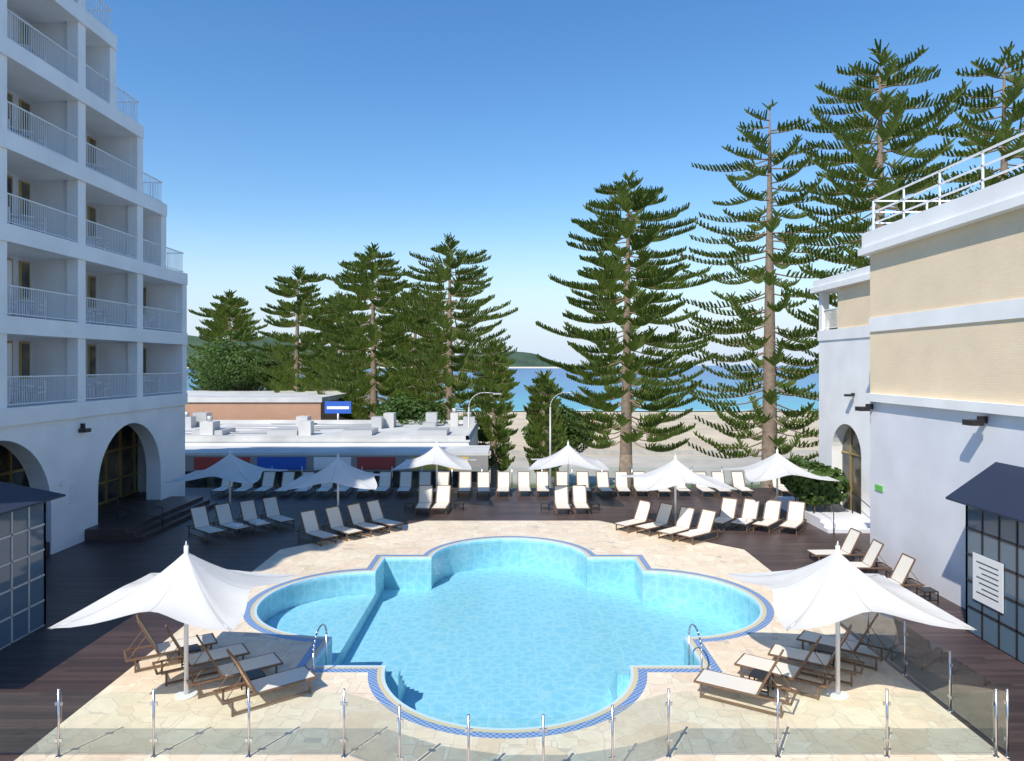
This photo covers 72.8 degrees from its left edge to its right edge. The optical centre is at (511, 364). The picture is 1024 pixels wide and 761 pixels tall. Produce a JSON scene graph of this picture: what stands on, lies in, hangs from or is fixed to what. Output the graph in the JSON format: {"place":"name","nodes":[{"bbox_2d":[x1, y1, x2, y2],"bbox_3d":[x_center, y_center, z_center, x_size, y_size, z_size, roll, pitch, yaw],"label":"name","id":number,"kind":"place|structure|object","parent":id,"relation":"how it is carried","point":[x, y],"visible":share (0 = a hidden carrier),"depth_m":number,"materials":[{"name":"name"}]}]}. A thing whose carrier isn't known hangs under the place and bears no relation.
{"place":"outdoors","nodes":[
{"label":"outdoors","id":0,"kind":"place"},
{"bbox_2d":[187,335,565,366],"bbox_3d":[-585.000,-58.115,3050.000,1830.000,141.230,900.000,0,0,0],"label":"headland hills","id":1,"kind":"structure","parent":0,"point":[525,359],"depth_m":2813.64,"materials":[{"name":"green plant"}]},
{"bbox_2d":[187,366,818,410],"bbox_3d":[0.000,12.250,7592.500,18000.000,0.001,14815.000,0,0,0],"label":"ocean water","id":2,"kind":"structure","parent":0,"point":[520,398],"depth_m":362.38,"materials":[{"name":"blue liquid"}]},
{"bbox_2d":[14,521,1009,760],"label":"stone terrace","id":3,"kind":"structure","parent":0,"point":[112,721],"depth_m":13.89,"materials":[{"name":"stone"}]},
{"bbox_2d":[123,614,217,672],"bbox_3d":[-8.088,6.438,16.473,1.950,1.122,0.700,0,0,-33],"label":"lounger","id":4,"kind":"object","parent":3,"relation":"on","point":[206,640],"visible":0.94,"depth_m":16.33,"materials":[{"name":"white wood"}]},
{"bbox_2d":[49,541,294,699],"bbox_3d":[-6.900,5.359,14.700,3.512,3.270,3.482,0,0,2],"label":"umbrella","id":5,"kind":"object","parent":3,"relation":"on","point":[187,588],"visible":1,"depth_m":14.03,"materials":[{"name":"fabric"}]},
{"bbox_2d":[152,625,249,685],"bbox_3d":[-7.076,6.433,15.831,1.950,1.122,0.700,0,0,-34],"label":"lounger","id":6,"kind":"object","parent":3,"relation":"on","point":[235,650],"visible":0.81,"depth_m":15.75,"materials":[{"name":"white fabric"}]},
{"bbox_2d":[183,634,282,698],"bbox_3d":[-6.116,6.433,15.268,1.950,1.122,0.700,0,0,-35],"label":"lounger","id":7,"kind":"object","parent":3,"relation":"on","point":[267,661],"visible":0.88,"depth_m":15.24,"materials":[{"name":"white fabric"}]},
{"bbox_2d":[241,668,265,693],"bbox_3d":[-5.550,6.814,14.900,0.420,0.360,0.420,0,0,-35],"label":"side table","id":8,"kind":"object","parent":3,"relation":"on","point":[255,674],"visible":0.5,"depth_m":14.93,"materials":[{"name":"grey metal"}]},
{"bbox_2d":[213,649,316,716],"bbox_3d":[-5.149,6.433,14.539,1.950,1.122,0.700,0,0,-38],"label":"lounger","id":9,"kind":"object","parent":3,"relation":"on","point":[280,680],"visible":1,"depth_m":14.47,"materials":[{"name":"white fabric"}]},
{"bbox_2d":[257,538,759,727],"bbox_3d":[-0.100,7.572,20.700,12.705,1.155,12.705,0,0,38],"label":"pool shell","id":10,"kind":"object","parent":3,"relation":"in","point":[507,633],"visible":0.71,"depth_m":21.58},
{"bbox_2d":[312,623,326,672],"bbox_3d":[-4.450,6.824,16.086,0.095,1.552,1.172,0,0,0],"label":"pool handrail","id":11,"kind":"object","parent":10,"relation":"in","point":[321,625],"visible":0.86,"depth_m":15.77,"materials":[{"name":"silver metal"}]},
{"bbox_2d":[243,536,773,737],"bbox_3d":[-0.100,6.995,20.700,13.683,0.001,13.683,0,0,-36],"label":"pool coping","id":12,"kind":"object","parent":10,"relation":"attached to","point":[387,703],"visible":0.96,"depth_m":16.00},
{"bbox_2d":[254,538,762,729],"bbox_3d":[-0.100,6.995,20.700,12.887,0.001,12.887,0,0,-37],"label":"pool tile band","id":13,"kind":"object","parent":10,"relation":"attached to","point":[462,725],"visible":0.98,"depth_m":16.16,"materials":[{"name":"blue tile"}]},
{"bbox_2d":[688,624,702,669],"bbox_3d":[4.250,6.824,16.086,0.095,1.552,1.172,0,0,0],"label":"pool handrail","id":14,"kind":"object","parent":10,"relation":"in","point":[689,645],"visible":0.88,"depth_m":16.09,"materials":[{"name":"silver metal"}]},
{"bbox_2d":[55,688,998,760],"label":"fence posts","id":15,"kind":"object","parent":3,"relation":"on","point":[399,720],"visible":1,"depth_m":12.38,"materials":[{"name":"silver metal"}]},
{"bbox_2d":[614,500,654,532],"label":"lounger","id":16,"kind":"object","parent":3,"relation":"on","point":[642,512],"visible":0.88,"depth_m":29.78,"materials":[{"name":"white fabric"}]},
{"bbox_2d":[634,502,674,536],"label":"lounger","id":17,"kind":"object","parent":3,"relation":"on","point":[664,512],"visible":0.89,"depth_m":29.22,"materials":[{"name":"white fabric"}]},
{"bbox_2d":[656,506,696,541],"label":"lounger","id":18,"kind":"object","parent":3,"relation":"on","point":[684,519],"visible":0.92,"depth_m":28.44,"materials":[{"name":"white fabric"}]},
{"bbox_2d":[694,649,797,717],"bbox_3d":[4.848,6.433,14.445,1.950,1.122,0.700,0,0,32],"label":"lounger","id":19,"kind":"object","parent":3,"relation":"on","point":[732,683],"visible":0.98,"depth_m":14.42,"materials":[{"name":"white fabric"}]},
{"bbox_2d":[748,668,773,695],"bbox_3d":[5.350,6.814,14.900,0.420,0.360,0.420,0,0,35],"label":"side table","id":20,"kind":"object","parent":3,"relation":"on","point":[758,674],"visible":0.66,"depth_m":14.88,"materials":[{"name":"black wood"}]},
{"bbox_2d":[734,635,834,699],"bbox_3d":[5.955,6.433,15.213,1.950,1.122,0.700,0,0,36],"label":"lounger","id":21,"kind":"object","parent":3,"relation":"on","point":[787,670],"visible":0.95,"depth_m":15.18,"materials":[{"name":"white fabric"}]},
{"bbox_2d":[768,624,864,686],"bbox_3d":[6.915,6.433,15.809,1.950,1.122,0.700,0,0,32],"label":"lounger","id":22,"kind":"object","parent":3,"relation":"on","point":[795,654],"visible":0.92,"depth_m":15.74,"materials":[{"name":"white fabric"}]},
{"bbox_2d":[814,643,834,666],"bbox_3d":[7.350,6.814,16.250,0.420,0.360,0.420,0,0,35],"label":"side table","id":23,"kind":"object","parent":3,"relation":"on","point":[819,648],"visible":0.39,"depth_m":16.19,"materials":[{"name":"brown wood"}]},
{"bbox_2d":[796,613,890,670],"bbox_3d":[7.915,6.438,16.609,1.950,1.122,0.700,0,0,37],"label":"lounger","id":24,"kind":"object","parent":3,"relation":"on","point":[809,637],"visible":0.92,"depth_m":16.50,"materials":[{"name":"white wood"}]},
{"bbox_2d":[729,541,975,699],"bbox_3d":[6.900,5.359,14.700,3.563,3.270,3.498,0,0,0],"label":"umbrella","id":25,"kind":"object","parent":3,"relation":"on","point":[836,587],"visible":1,"depth_m":14.03,"materials":[{"name":"fabric"}]},
{"bbox_2d":[0,488,1023,760],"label":"wooden deck","id":26,"kind":"structure","parent":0,"point":[78,666],"depth_m":21.08,"materials":[{"name":"brown wood"}]},
{"bbox_2d":[0,481,65,649],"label":"vestibule","id":27,"kind":"object","parent":26,"relation":"on","point":[22,561],"visible":1,"depth_m":17.89,"materials":[{"name":"grey"}]},
{"bbox_2d":[0,0,216,555],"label":"hotel wing","id":28,"kind":"structure","parent":26,"relation":"on","point":[107,465],"depth_m":27.47,"materials":[{"name":"white paint"}]},
{"bbox_2d":[8,381,45,405],"bbox_3d":[-18.000,1.025,25.500,0.741,0.850,1.960,0,0,0],"label":"balcony furniture","id":29,"kind":"object","parent":28,"relation":"on","point":[9,388],"visible":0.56,"depth_m":25.50,"materials":[{"name":"white plastic"}]},
{"bbox_2d":[8,294,45,318],"bbox_3d":[-18.000,-2.075,25.500,0.741,0.850,1.960,0,0,0],"label":"balcony furniture","id":30,"kind":"object","parent":28,"relation":"on","point":[21,301],"visible":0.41,"depth_m":25.94,"materials":[{"name":"white plastic"}]},
{"bbox_2d":[8,207,45,233],"bbox_3d":[-18.000,-5.175,25.500,0.741,0.850,1.960,0,0,0],"label":"balcony furniture","id":31,"kind":"object","parent":28,"relation":"on","point":[21,217],"visible":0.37,"depth_m":25.54,"materials":[{"name":"white plastic"}]},
{"bbox_2d":[8,119,45,146],"bbox_3d":[-18.000,-8.275,25.500,0.741,0.850,1.960,0,0,0],"label":"balcony furniture","id":32,"kind":"object","parent":28,"relation":"on","point":[22,132],"visible":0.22,"depth_m":25.50,"materials":[{"name":"white plastic"}]},
{"bbox_2d":[186,505,225,540],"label":"lounger","id":33,"kind":"object","parent":26,"relation":"on","point":[200,519],"visible":1,"depth_m":28.59,"materials":[{"name":"white fabric"}]},
{"bbox_2d":[210,479,237,496],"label":"lounger","id":34,"kind":"object","parent":26,"relation":"on","point":[224,486],"visible":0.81,"depth_m":37.79,"materials":[{"name":"white fabric"}]},
{"bbox_2d":[165,450,285,520],"bbox_3d":[-12.600,5.364,31.000,3.842,3.270,3.895,0,0,3],"label":"umbrella","id":35,"kind":"object","parent":26,"relation":"on","point":[230,467],"visible":0.94,"depth_m":30.25,"materials":[{"name":"fabric"}]},
{"bbox_2d":[211,502,250,536],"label":"lounger","id":36,"kind":"object","parent":26,"relation":"on","point":[224,514],"visible":0.9,"depth_m":29.22,"materials":[{"name":"white fabric"}]},
{"bbox_2d":[232,483,257,496],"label":"lounger","id":37,"kind":"object","parent":26,"relation":"on","point":[244,487],"visible":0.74,"depth_m":37.61,"materials":[{"name":"white fabric"}]},
{"bbox_2d":[236,499,272,532],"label":"lounger","id":38,"kind":"object","parent":26,"relation":"on","point":[248,510],"visible":0.94,"depth_m":29.97,"materials":[{"name":"white fabric"}]},
{"bbox_2d":[252,471,277,496],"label":"lounger","id":39,"kind":"object","parent":26,"relation":"on","point":[268,480],"visible":0.94,"depth_m":38.11,"materials":[{"name":"white fabric"}]},
{"bbox_2d":[259,496,295,528],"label":"lounger","id":40,"kind":"object","parent":26,"relation":"on","point":[271,509],"visible":0.94,"depth_m":30.62,"materials":[{"name":"white fabric"}]},
{"bbox_2d":[273,471,295,496],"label":"lounger","id":41,"kind":"object","parent":26,"relation":"on","point":[288,477],"visible":0.65,"depth_m":38.14,"materials":[{"name":"white fabric"}]},
{"bbox_2d":[296,509,338,545],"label":"lounger","id":42,"kind":"object","parent":26,"relation":"on","point":[309,520],"visible":1,"depth_m":27.75,"materials":[{"name":"white fabric"}]},
{"bbox_2d":[315,482,335,496],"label":"lounger","id":43,"kind":"object","parent":26,"relation":"on","point":[326,487],"visible":0.65,"depth_m":37.73,"materials":[{"name":"white fabric"}]},
{"bbox_2d":[278,454,389,505],"bbox_3d":[-7.400,5.359,29.500,3.870,3.270,3.942,0,0,-2],"label":"umbrella","id":44,"kind":"object","parent":26,"relation":"on","point":[338,471],"visible":0.93,"depth_m":28.69,"materials":[{"name":"fabric"}]},
{"bbox_2d":[321,506,362,540],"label":"lounger","id":45,"kind":"object","parent":26,"relation":"on","point":[335,518],"visible":0.9,"depth_m":28.50,"materials":[{"name":"white fabric"}]},
{"bbox_2d":[344,503,385,536],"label":"lounger","id":46,"kind":"object","parent":26,"relation":"on","point":[356,514],"visible":0.87,"depth_m":29.14,"materials":[{"name":"white fabric"}]},
{"bbox_2d":[373,471,392,496],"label":"lounger","id":47,"kind":"object","parent":26,"relation":"on","point":[385,484],"visible":1,"depth_m":38.11,"materials":[{"name":"white fabric"}]},
{"bbox_2d":[365,499,403,532],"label":"lounger","id":48,"kind":"object","parent":26,"relation":"on","point":[375,511],"visible":0.83,"depth_m":29.88,"materials":[{"name":"white fabric"}]},
{"bbox_2d":[396,471,412,496],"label":"lounger","id":49,"kind":"object","parent":26,"relation":"on","point":[405,482],"visible":1,"depth_m":38.12,"materials":[{"name":"white fabric"}]},
{"bbox_2d":[415,485,433,514],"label":"lounger","id":50,"kind":"object","parent":26,"relation":"on","point":[425,495],"visible":0.95,"depth_m":33.73,"materials":[{"name":"white fabric"}]},
{"bbox_2d":[417,471,431,496],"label":"lounger","id":51,"kind":"object","parent":26,"relation":"on","point":[425,477],"visible":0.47,"depth_m":38.23,"materials":[{"name":"white fabric"}]},
{"bbox_2d":[393,441,476,504],"bbox_3d":[-3.750,5.364,34.600,3.748,3.270,3.707,0,0,1],"label":"umbrella","id":52,"kind":"object","parent":26,"relation":"on","point":[436,454],"visible":0.97,"depth_m":33.84,"materials":[{"name":"fabric"}]},
{"bbox_2d":[431,485,451,514],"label":"lounger","id":53,"kind":"object","parent":26,"relation":"on","point":[443,500],"visible":1,"depth_m":33.72,"materials":[{"name":"white fabric"}]},
{"bbox_2d":[433,472,449,495],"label":"lounger","id":54,"kind":"object","parent":26,"relation":"on","point":[443,477],"visible":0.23,"depth_m":38.12,"materials":[{"name":"white fabric"}]},
{"bbox_2d":[457,471,471,496],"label":"lounger","id":55,"kind":"object","parent":26,"relation":"on","point":[465,477],"visible":1,"depth_m":38.13,"materials":[{"name":"white fabric"}]},
{"bbox_2d":[477,471,489,496],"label":"lounger","id":56,"kind":"object","parent":26,"relation":"on","point":[483,481],"visible":1,"depth_m":38.04,"materials":[{"name":"white fabric"}]},
{"bbox_2d":[496,471,509,496],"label":"lounger","id":57,"kind":"object","parent":26,"relation":"on","point":[503,481],"visible":1,"depth_m":38.06,"materials":[{"name":"white fabric"}]},
{"bbox_2d":[517,471,531,496],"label":"lounger","id":58,"kind":"object","parent":26,"relation":"on","point":[523,478],"visible":1,"depth_m":38.16,"materials":[{"name":"white fabric"}]},
{"bbox_2d":[536,471,549,496],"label":"lounger","id":59,"kind":"object","parent":26,"relation":"on","point":[542,481],"visible":1,"depth_m":38.12,"materials":[{"name":"white fabric"}]},
{"bbox_2d":[554,485,570,514],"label":"lounger","id":60,"kind":"object","parent":26,"relation":"on","point":[561,498],"visible":1,"depth_m":33.64,"materials":[{"name":"white fabric"}]},
{"bbox_2d":[556,471,571,496],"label":"lounger","id":61,"kind":"object","parent":26,"relation":"on","point":[561,477],"visible":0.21,"depth_m":38.23,"materials":[{"name":"white fabric"}]},
{"bbox_2d":[528,441,609,505],"bbox_3d":[2.800,5.364,34.600,3.840,3.270,3.880,0,0,3],"label":"umbrella","id":62,"kind":"object","parent":26,"relation":"on","point":[568,454],"visible":0.99,"depth_m":33.81,"materials":[{"name":"fabric"}]},
{"bbox_2d":[571,485,589,514],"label":"lounger","id":63,"kind":"object","parent":26,"relation":"on","point":[579,495],"visible":1,"depth_m":33.73,"materials":[{"name":"white fabric"}]},
{"bbox_2d":[576,471,591,496],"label":"lounger","id":64,"kind":"object","parent":26,"relation":"on","point":[582,477],"visible":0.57,"depth_m":38.23,"materials":[{"name":"white fabric"}]},
{"bbox_2d":[595,471,614,496],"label":"lounger","id":65,"kind":"object","parent":26,"relation":"on","point":[602,480],"visible":1,"depth_m":38.12,"materials":[{"name":"white fabric"}]},
{"bbox_2d":[614,471,630,496],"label":"lounger","id":66,"kind":"object","parent":26,"relation":"on","point":[621,483],"visible":0.99,"depth_m":38.09,"materials":[{"name":"white fabric"}]},
{"bbox_2d":[632,471,648,496],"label":"lounger","id":67,"kind":"object","parent":26,"relation":"on","point":[635,485],"visible":0.64,"depth_m":38.12,"materials":[{"name":"white fabric"}]},
{"bbox_2d":[620,453,737,523],"bbox_3d":[6.900,5.359,29.300,3.854,3.270,3.842,0,0,-4],"label":"umbrella","id":68,"kind":"object","parent":26,"relation":"on","point":[675,472],"visible":0.88,"depth_m":28.56,"materials":[{"name":"fabric"}]},
{"bbox_2d":[676,509,720,544],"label":"lounger","id":69,"kind":"object","parent":26,"relation":"on","point":[706,522],"visible":0.9,"depth_m":27.88,"materials":[{"name":"white fabric"}]},
{"bbox_2d":[692,472,715,496],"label":"lounger","id":70,"kind":"object","parent":26,"relation":"on","point":[703,488],"visible":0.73,"depth_m":37.59,"materials":[{"name":"white fabric"}]},
{"bbox_2d":[711,471,732,496],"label":"lounger","id":71,"kind":"object","parent":26,"relation":"on","point":[718,475],"visible":0.5,"depth_m":38.19,"materials":[{"name":"white fabric"}]},
{"bbox_2d":[713,497,739,530],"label":"lounger","id":72,"kind":"object","parent":26,"relation":"on","point":[727,510],"visible":0.83,"depth_m":30.45,"materials":[{"name":"white fabric"}]},
{"bbox_2d":[729,471,754,496],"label":"lounger","id":73,"kind":"object","parent":26,"relation":"on","point":[738,479],"visible":0.92,"depth_m":38.16,"materials":[{"name":"white fabric"}]},
{"bbox_2d":[730,498,761,531],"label":"lounger","id":74,"kind":"object","parent":26,"relation":"on","point":[750,509],"visible":0.92,"depth_m":30.23,"materials":[{"name":"white fabric"}]},
{"bbox_2d":[752,499,783,533],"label":"lounger","id":75,"kind":"object","parent":26,"relation":"on","point":[771,511],"visible":0.93,"depth_m":29.98,"materials":[{"name":"white fabric"}]},
{"bbox_2d":[721,448,838,520],"bbox_3d":[12.000,5.364,31.400,3.863,3.270,3.812,0,0,-2],"label":"umbrella","id":76,"kind":"object","parent":26,"relation":"on","point":[776,465],"visible":0.95,"depth_m":30.64,"materials":[{"name":"fabric"}]},
{"bbox_2d":[778,500,806,534],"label":"lounger","id":77,"kind":"object","parent":26,"relation":"on","point":[796,512],"visible":1,"depth_m":29.69,"materials":[{"name":"white fabric"}]},
{"bbox_2d":[806,528,864,561],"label":"lounger","id":78,"kind":"object","parent":26,"relation":"on","point":[850,542],"visible":0.79,"depth_m":24.75,"materials":[{"name":"white fabric"}]},
{"bbox_2d":[851,539,891,576],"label":"lounger","id":79,"kind":"object","parent":26,"relation":"on","point":[870,557],"visible":0.73,"depth_m":23.14,"materials":[{"name":"white fabric"}]},
{"bbox_2d":[778,132,1023,608],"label":"hotel wing","id":80,"kind":"structure","parent":26,"relation":"on","point":[921,382],"depth_m":21.71,"materials":[{"name":"white paint"}]},
{"bbox_2d":[780,456,849,511],"bbox_3d":[13.917,5.478,32.122,2.506,2.144,3.958,0,0,0],"label":"hedge","id":81,"kind":"object","parent":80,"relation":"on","point":[804,489],"visible":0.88,"depth_m":30.73,"materials":[{"name":"green plant"}]},
{"bbox_2d":[887,553,924,594],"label":"lounger","id":82,"kind":"object","parent":26,"relation":"on","point":[902,569],"visible":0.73,"depth_m":21.35,"materials":[{"name":"white fabric"}]},
{"bbox_2d":[916,587,938,603],"bbox_3d":[12.300,6.819,20.550,0.420,0.360,0.420,0,0,0],"label":"side table","id":83,"kind":"object","parent":26,"relation":"on","point":[929,590],"visible":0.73,"depth_m":20.53,"materials":[{"name":"grey metal"}]},
{"bbox_2d":[866,612,1010,757],"bbox_3d":[8.850,6.393,15.640,0.095,1.215,6.580,0,0,0],"label":"glass fence","id":84,"kind":"object","parent":26,"relation":"on","point":[1006,737],"visible":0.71,"depth_m":14.00,"materials":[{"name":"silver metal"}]},
{"bbox_2d":[946,462,1023,663],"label":"vestibule","id":85,"kind":"object","parent":26,"relation":"on","point":[991,497],"visible":0.98,"depth_m":17.28,"materials":[{"name":"blue glass"}]},
{"bbox_2d":[86,0,1023,365],"label":"sky","id":86,"kind":"structure","parent":0,"point":[279,135],"materials":[{"name":"blue"}]},
{"bbox_2d":[457,411,818,487],"bbox_3d":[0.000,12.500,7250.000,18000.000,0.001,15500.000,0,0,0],"label":"terrain","id":87,"kind":"structure","parent":0,"point":[707,464],"depth_m":103.95,"materials":[{"name":"beige sand"}]},
{"bbox_2d":[187,289,269,390],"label":"norfolk pine","id":88,"kind":"object","parent":87,"relation":"on","point":[229,306],"visible":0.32,"depth_m":84.84,"materials":[{"name":"green plant"}]},
{"bbox_2d":[187,330,293,390],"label":"fig tree","id":89,"kind":"object","parent":87,"relation":"on","point":[226,378],"visible":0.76,"depth_m":79.05,"materials":[{"name":"green plant"}]},
{"bbox_2d":[185,391,350,419],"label":"brick building","id":90,"kind":"structure","parent":87,"relation":"on","point":[254,405],"depth_m":63.50,"materials":[{"name":"brown brick"}]},
{"bbox_2d":[244,264,337,392],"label":"norfolk pine","id":91,"kind":"object","parent":87,"relation":"on","point":[290,369],"visible":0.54,"depth_m":78.79,"materials":[{"name":"green plant"}]},
{"bbox_2d":[185,408,489,487],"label":"esplanade shops","id":92,"kind":"structure","parent":87,"relation":"on","point":[384,442],"depth_m":47.90,"materials":[{"name":"white paint"}]},
{"bbox_2d":[297,290,379,419],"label":"norfolk pine","id":93,"kind":"object","parent":87,"relation":"on","point":[318,367],"visible":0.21,"depth_m":77.50,"materials":[{"name":"green plant"}]},
{"bbox_2d":[301,242,431,419],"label":"norfolk pine","id":94,"kind":"object","parent":87,"relation":"on","point":[354,344],"visible":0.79,"depth_m":70.51,"materials":[{"name":"green plant"}]},
{"bbox_2d":[374,392,449,424],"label":"bush","id":95,"kind":"object","parent":87,"relation":"on","point":[406,410],"visible":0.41,"depth_m":62.53,"materials":[{"name":"green plant"}]},
{"bbox_2d":[360,286,466,416],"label":"norfolk pine","id":96,"kind":"object","parent":87,"relation":"on","point":[407,347],"visible":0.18,"depth_m":74.19,"materials":[{"name":"green plant"}]},
{"bbox_2d":[382,232,517,419],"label":"norfolk pine","id":97,"kind":"object","parent":87,"relation":"on","point":[466,361],"visible":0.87,"depth_m":66.77,"materials":[{"name":"green plant"}]},
{"bbox_2d":[465,337,520,487],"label":"norfolk pine","id":98,"kind":"object","parent":87,"relation":"on","point":[496,378],"visible":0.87,"depth_m":61.38,"materials":[{"name":"green plant"}]},
{"bbox_2d":[523,369,567,477],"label":"norfolk pine","id":99,"kind":"object","parent":87,"relation":"on","point":[538,434],"visible":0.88,"depth_m":61.37,"materials":[{"name":"green plant"}]},
{"bbox_2d":[521,399,595,484],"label":"tree","id":100,"kind":"object","parent":87,"relation":"on","point":[572,432],"visible":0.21,"depth_m":67.72,"materials":[{"name":"green plant"}]},
{"bbox_2d":[549,392,582,487],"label":"street lamp","id":101,"kind":"object","parent":87,"relation":"on","point":[550,434],"visible":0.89,"depth_m":57.94,"materials":[{"name":"grey metal"}]},
{"bbox_2d":[535,170,724,487],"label":"norfolk pine","id":102,"kind":"object","parent":87,"relation":"on","point":[652,277],"visible":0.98,"depth_m":58.80,"materials":[{"name":"green plant"}]},
{"bbox_2d":[488,450,818,454],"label":"low wall","id":103,"kind":"structure","parent":87,"relation":"on","point":[644,452],"depth_m":96.50,"materials":[{"name":"concrete"}]},
{"bbox_2d":[646,99,861,487],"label":"norfolk pine","id":104,"kind":"object","parent":87,"relation":"on","point":[766,420],"visible":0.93,"depth_m":51.42,"materials":[{"name":"green plant"}]},
{"bbox_2d":[778,38,989,358],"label":"norfolk pine","id":105,"kind":"object","parent":87,"relation":"on","point":[897,106],"visible":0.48,"depth_m":44.89,"materials":[{"name":"green plant"}]},
{"bbox_2d":[904,41,1023,203],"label":"norfolk pine","id":106,"kind":"object","parent":87,"relation":"on","point":[1005,131],"visible":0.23,"depth_m":43.46,"materials":[{"name":"green plant"}]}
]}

